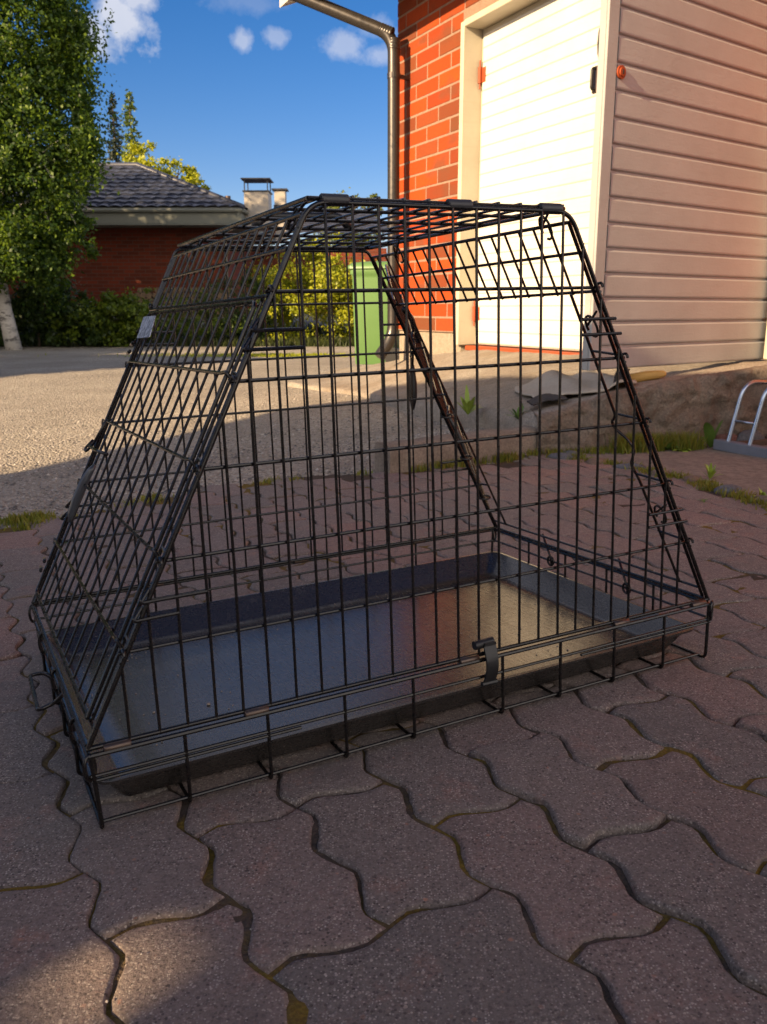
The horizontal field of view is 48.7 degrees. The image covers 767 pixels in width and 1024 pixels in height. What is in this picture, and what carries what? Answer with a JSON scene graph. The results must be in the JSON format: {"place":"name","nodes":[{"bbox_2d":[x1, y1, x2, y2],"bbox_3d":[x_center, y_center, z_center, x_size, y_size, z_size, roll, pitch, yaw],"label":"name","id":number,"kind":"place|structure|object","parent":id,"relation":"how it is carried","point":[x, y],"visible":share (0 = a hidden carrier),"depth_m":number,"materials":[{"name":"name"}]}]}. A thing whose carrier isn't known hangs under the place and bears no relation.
{"place":"outdoors","nodes":[
{"label":"outdoors","id":0,"kind":"place"},
{"bbox_2d":[0,320,354,346],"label":"grass","id":1,"kind":"structure","parent":0,"point":[339,341],"depth_m":17.20,"materials":[{"name":"green plant"}]},
{"bbox_2d":[0,0,397,247],"label":"sky","id":2,"kind":"structure","parent":0,"point":[295,95],"materials":[{"name":"blue"}]},
{"bbox_2d":[45,352,353,356],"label":"grass","id":3,"kind":"structure","parent":0,"point":[261,354],"depth_m":13.74,"materials":[{"name":"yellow plant"}]},
{"bbox_2d":[0,313,527,528],"bbox_3d":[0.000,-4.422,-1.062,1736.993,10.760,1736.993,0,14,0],"label":"gravel ground","id":4,"kind":"structure","parent":0,"point":[27,361],"depth_m":5.23,"materials":[{"name":"grey gravel"}]},
{"bbox_2d":[0,509,55,526],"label":"grass","id":5,"kind":"structure","parent":4,"relation":"on","point":[10,519],"depth_m":2.50,"materials":[{"name":"green plant"}]},
{"bbox_2d":[0,271,121,347],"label":"shrub","id":6,"kind":"object","parent":4,"relation":"on","point":[34,315],"visible":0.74,"depth_m":16.59,"materials":[{"name":"green plant"}]},
{"bbox_2d":[0,0,129,349],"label":"birch tree","id":7,"kind":"object","parent":4,"relation":"on","point":[35,245],"visible":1,"depth_m":14.51,"materials":[{"name":"green plant"}]},
{"bbox_2d":[45,289,166,346],"bbox_3d":[-5.475,-3.875,17.026,2.380,1.186,1.718,0,14,0],"label":"shrub","id":8,"kind":"object","parent":4,"relation":"on","point":[111,306],"visible":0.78,"depth_m":16.73,"materials":[{"name":"green plant"}]},
{"bbox_2d":[104,91,126,161],"bbox_3d":[-11.125,-12.738,36.031,2.258,9.422,2.118,-3,14,-13],"label":"spruce tree","id":9,"kind":"object","parent":4,"relation":"on","point":[115,143],"visible":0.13,"depth_m":35.22,"materials":[{"name":"green plant"}]},
{"bbox_2d":[120,89,145,161],"bbox_3d":[-10.110,-12.167,34.381,2.840,9.081,2.558,-12,18,-42],"label":"spruce tree","id":10,"kind":"object","parent":4,"relation":"on","point":[130,106],"visible":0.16,"depth_m":33.46,"materials":[{"name":"green plant"}]},
{"bbox_2d":[120,286,186,342],"bbox_3d":[-4.581,-3.952,17.237,1.433,1.236,1.233,0,14,0],"label":"shrub","id":11,"kind":"object","parent":4,"relation":"on","point":[135,297],"visible":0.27,"depth_m":17.02,"materials":[{"name":"green plant"}]},
{"bbox_2d":[116,140,210,190],"bbox_3d":[-7.862,-9.242,28.503,3.614,6.137,2.900,8,16,31],"label":"birch tree","id":12,"kind":"object","parent":4,"relation":"on","point":[192,174],"visible":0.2,"depth_m":27.84,"materials":[{"name":"yellow plant"}]},
{"bbox_2d":[3,469,372,531],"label":"grass","id":13,"kind":"structure","parent":4,"relation":"on","point":[40,520],"depth_m":2.66,"materials":[{"name":"green plant"}]},
{"bbox_2d":[1,162,386,314],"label":"house","id":14,"kind":"structure","parent":4,"relation":"on","point":[149,219],"depth_m":21.83,"materials":[{"name":"red brick"}]},
{"bbox_2d":[163,284,245,342],"bbox_3d":[-3.598,-4.048,17.537,1.793,1.284,1.334,0,14,0],"label":"shrub","id":15,"kind":"object","parent":4,"relation":"on","point":[197,319],"visible":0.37,"depth_m":17.31,"materials":[{"name":"green plant"}]},
{"bbox_2d":[194,268,289,339],"bbox_3d":[-2.930,-4.233,17.583,1.954,1.622,1.561,0,14,0],"label":"shrub","id":16,"kind":"object","parent":4,"relation":"on","point":[238,310],"visible":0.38,"depth_m":17.39,"materials":[{"name":"green plant"}]},
{"bbox_2d":[241,227,364,340],"bbox_3d":[-1.511,-4.773,17.984,3.133,2.411,2.385,0,14,0],"label":"hedge bush","id":17,"kind":"object","parent":4,"relation":"on","point":[337,273],"visible":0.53,"depth_m":17.68,"materials":[{"name":"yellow plant"}]},
{"bbox_2d":[307,187,383,246],"bbox_3d":[-1.298,-9.748,32.534,3.794,5.240,2.755,0,14,0],"label":"birch tree","id":18,"kind":"object","parent":4,"relation":"on","point":[361,207],"visible":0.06,"depth_m":32.03,"materials":[{"name":"green plant"}]},
{"bbox_2d":[317,253,377,338],"bbox_3d":[-0.080,-4.584,18.200,2.919,1.949,2.032,0,14,0],"label":"hedge bush","id":19,"kind":"object","parent":4,"relation":"on","point":[346,319],"visible":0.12,"depth_m":18.17,"materials":[{"name":"green plant"}]},
{"bbox_2d":[374,425,537,472],"bbox_3d":[0.301,-0.227,3.305,0.714,0.165,0.118,-8,16,-30],"label":"kerb stone","id":20,"kind":"object","parent":4,"relation":"on","point":[489,447],"visible":0.53,"depth_m":3.21,"materials":[{"name":"concrete"}]},
{"bbox_2d":[393,428,526,465],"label":"loose gravel","id":21,"kind":"structure","parent":4,"relation":"on","point":[438,434],"depth_m":4.02,"materials":[{"name":"grey gravel"}]},
{"bbox_2d":[411,447,546,472],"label":"grass","id":22,"kind":"structure","parent":4,"relation":"on","point":[503,458],"depth_m":3.27,"materials":[{"name":"green plant"}]},
{"bbox_2d":[280,0,766,370],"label":"brick house","id":23,"kind":"structure","parent":4,"relation":"on","point":[631,135],"depth_m":4.07,"materials":[{"name":"red brick"}]},
{"bbox_2d":[472,0,600,350],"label":"door leaf","id":24,"kind":"structure","parent":23,"relation":"in","point":[538,74],"depth_m":5.75,"materials":[{"name":"white paint"}]},
{"bbox_2d":[547,452,575,458],"bbox_3d":[0.701,-0.208,3.312,0.124,0.049,0.082,8,16,31],"label":"cobble","id":25,"kind":"object","parent":4,"relation":"on","point":[555,455],"visible":0.43,"depth_m":3.29,"materials":[{"name":"grey stone"}]},
{"bbox_2d":[564,450,576,453],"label":"cobble","id":26,"kind":"object","parent":4,"relation":"on","point":[570,451],"visible":0.24,"depth_m":3.35,"materials":[{"name":"grey stone"}]},
{"bbox_2d":[546,444,613,454],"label":"grass","id":27,"kind":"structure","parent":4,"relation":"on","point":[601,450],"depth_m":3.38,"materials":[{"name":"green plant"}]},
{"bbox_2d":[616,463,645,469],"bbox_3d":[0.885,-0.156,3.048,0.122,0.045,0.078,4,14,17],"label":"cobble","id":28,"kind":"object","parent":4,"relation":"on","point":[626,465],"visible":0.44,"depth_m":3.02,"materials":[{"name":"grey stone"}]},
{"bbox_2d":[530,365,766,452],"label":"retaining wall","id":29,"kind":"structure","parent":4,"relation":"on","point":[696,402],"depth_m":3.45,"materials":[{"name":"concrete"}]},
{"bbox_2d":[683,475,698,482],"bbox_3d":[1.011,-0.096,2.773,0.059,0.046,0.086,-1,14,-5],"label":"cobble","id":30,"kind":"object","parent":4,"relation":"on","point":[690,477],"visible":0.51,"depth_m":2.75,"materials":[{"name":"beige stone"}]},
{"bbox_2d":[714,484,741,493],"bbox_3d":[1.061,-0.061,2.605,0.092,0.046,0.063,-3,14,-12],"label":"cobble","id":31,"kind":"object","parent":4,"relation":"on","point":[729,487],"visible":0.48,"depth_m":2.59,"materials":[{"name":"grey stone"}]},
{"bbox_2d":[755,495,766,502],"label":"cobble","id":32,"kind":"object","parent":4,"relation":"on","point":[763,496],"visible":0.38,"depth_m":2.43,"materials":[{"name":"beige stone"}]},
{"bbox_2d":[0,453,766,1023],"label":"paved ground","id":33,"kind":"structure","parent":0,"point":[490,959],"depth_m":0.92,"materials":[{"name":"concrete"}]},
{"bbox_2d":[28,193,713,828],"bbox_3d":[-0.071,-0.155,1.569,1.198,0.699,1.086,-8,14,-26],"label":"dog crate","id":34,"kind":"object","parent":33,"relation":"on","point":[146,701],"visible":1,"depth_m":1.22,"materials":[{"name":"black metal"}]},
{"bbox_2d":[35,300,256,719],"bbox_3d":[-0.361,-0.052,1.177,0.231,0.447,0.578,-8,14,-26],"label":"door","id":35,"kind":"structure","parent":34,"relation":"in","point":[145,330],"depth_m":1.11,"materials":[{"name":"black metal"}]},
{"bbox_2d":[385,264,491,512],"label":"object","id":36,"kind":"structure","parent":34,"relation":"in","point":[414,335],"depth_m":1.83,"materials":[{"name":"black metal"}]},
{"bbox_2d":[1,479,753,1021],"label":"loose grit","id":37,"kind":"object","parent":33,"relation":"on","point":[393,773],"visible":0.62,"depth_m":0.96,"materials":[{"name":"grey gravel"}]},
{"bbox_2d":[546,451,766,511],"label":"grass","id":38,"kind":"structure","parent":33,"relation":"on","point":[710,487],"depth_m":2.66,"materials":[{"name":"green plant"}]},
{"bbox_2d":[651,469,669,475],"bbox_3d":[0.950,-0.126,2.910,0.066,0.046,0.105,2,14,9],"label":"cobble","id":39,"kind":"object","parent":33,"relation":"on","point":[653,472],"visible":0.25,"depth_m":2.89,"materials":[{"name":"beige stone"}]},
{"bbox_2d":[287,350,766,428],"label":"asphalt ramp","id":40,"kind":"structure","parent":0,"point":[509,397],"depth_m":4.91,"materials":[{"name":"grey asphalt"}]},
{"bbox_2d":[348,261,399,364],"bbox_3d":[-0.011,-2.098,9.004,0.648,1.068,0.536,3,14,14],"label":"wheelie bin","id":41,"kind":"object","parent":40,"relation":"on","point":[372,316],"visible":0.28,"depth_m":8.81,"materials":[{"name":"green plastic"}]},
{"bbox_2d":[457,385,480,414],"bbox_3d":[0.404,-0.529,4.016,0.116,0.136,0.158,5,14,18],"label":"weed","id":42,"kind":"object","parent":40,"relation":"on","point":[468,406],"visible":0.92,"depth_m":4.00,"materials":[{"name":"green plant"}]},
{"bbox_2d":[508,403,524,418],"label":"weed","id":43,"kind":"object","parent":40,"relation":"on","point":[516,415],"visible":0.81,"depth_m":3.62,"materials":[{"name":"green plant"}]},
{"bbox_2d":[515,368,636,405],"bbox_3d":[0.873,-0.605,3.937,0.495,0.148,0.900,0,14,0],"label":"rumpled mat","id":44,"kind":"object","parent":40,"relation":"on","point":[569,384],"visible":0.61,"depth_m":3.86,"materials":[{"name":"grey fabric"}]},
{"bbox_2d":[614,370,665,385],"bbox_3d":[1.107,-0.577,3.660,0.214,0.072,0.049,4,14,16],"label":"yellow tube","id":45,"kind":"object","parent":44,"relation":"on","point":[646,376],"visible":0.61,"depth_m":3.63,"materials":[{"name":"yellow plastic"}]},
{"bbox_2d":[327,351,765,414],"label":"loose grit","id":46,"kind":"object","parent":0,"point":[533,375],"visible":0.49,"depth_m":4.70,"materials":[{"name":"grey gravel"}]},
{"bbox_2d":[575,445,766,497],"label":"concrete path","id":47,"kind":"structure","parent":0,"point":[746,472],"depth_m":3.06,"materials":[{"name":"grey concrete"}]},
{"bbox_2d":[605,430,709,453],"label":"grass","id":48,"kind":"structure","parent":47,"relation":"on","point":[683,442],"depth_m":3.38,"materials":[{"name":"green plant"}]},
{"bbox_2d":[659,442,677,449],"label":"weed","id":49,"kind":"object","parent":47,"relation":"on","point":[668,447],"visible":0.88,"depth_m":3.38,"materials":[{"name":"green plant"}]},
{"bbox_2d":[673,448,691,451],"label":"weed","id":50,"kind":"object","parent":47,"relation":"on","point":[686,449],"visible":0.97,"depth_m":3.36,"materials":[{"name":"green plant"}]},
{"bbox_2d":[701,420,722,447],"bbox_3d":[1.320,-0.312,3.407,0.081,0.114,0.118,2,14,10],"label":"weed","id":51,"kind":"object","parent":47,"relation":"on","point":[708,428],"visible":0.91,"depth_m":3.40,"materials":[{"name":"green plant"}]},
{"bbox_2d":[701,463,723,478],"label":"weed","id":52,"kind":"object","parent":47,"relation":"on","point":[711,472],"visible":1,"depth_m":2.78,"materials":[{"name":"green plant"}]},
{"bbox_2d":[715,433,737,440],"bbox_3d":[1.419,-0.288,3.505,0.102,0.082,0.060,10,17,37],"label":"stone","id":53,"kind":"object","parent":47,"relation":"on","point":[724,436],"visible":0.25,"depth_m":3.49,"materials":[{"name":"stone"}]},
{"bbox_2d":[713,380,766,457],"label":"bicycle rack","id":54,"kind":"object","parent":47,"relation":"on","point":[751,446],"visible":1,"depth_m":3.29,"materials":[{"name":"galvanised steel"},{"name":"concrete"},{"name":"grey paint"}]},
{"bbox_2d":[736,429,764,440],"bbox_3d":[1.500,-0.294,3.485,0.126,0.090,0.083,-4,14,-14],"label":"stone","id":55,"kind":"object","parent":47,"relation":"on","point":[743,435],"visible":0.36,"depth_m":3.46,"materials":[{"name":"grey stone"}]},
{"bbox_2d":[582,0,766,370],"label":"wall","id":56,"kind":"structure","parent":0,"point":[677,239],"depth_m":3.55,"materials":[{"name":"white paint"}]},
{"bbox_3d":[-5.926,-5.446,21.872,0.134,0.136,0.400,11,13,-3],"label":"firewood log","id":57,"kind":"object","parent":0,"visible":0},
{"bbox_2d":[146,292,152,298],"bbox_3d":[-5.995,-5.570,21.825,0.157,0.159,0.400,25,12,-6],"label":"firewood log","id":58,"kind":"object","parent":57,"relation":"on","point":[149,295],"visible":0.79,"depth_m":21.64,"materials":[{"name":"wood"}]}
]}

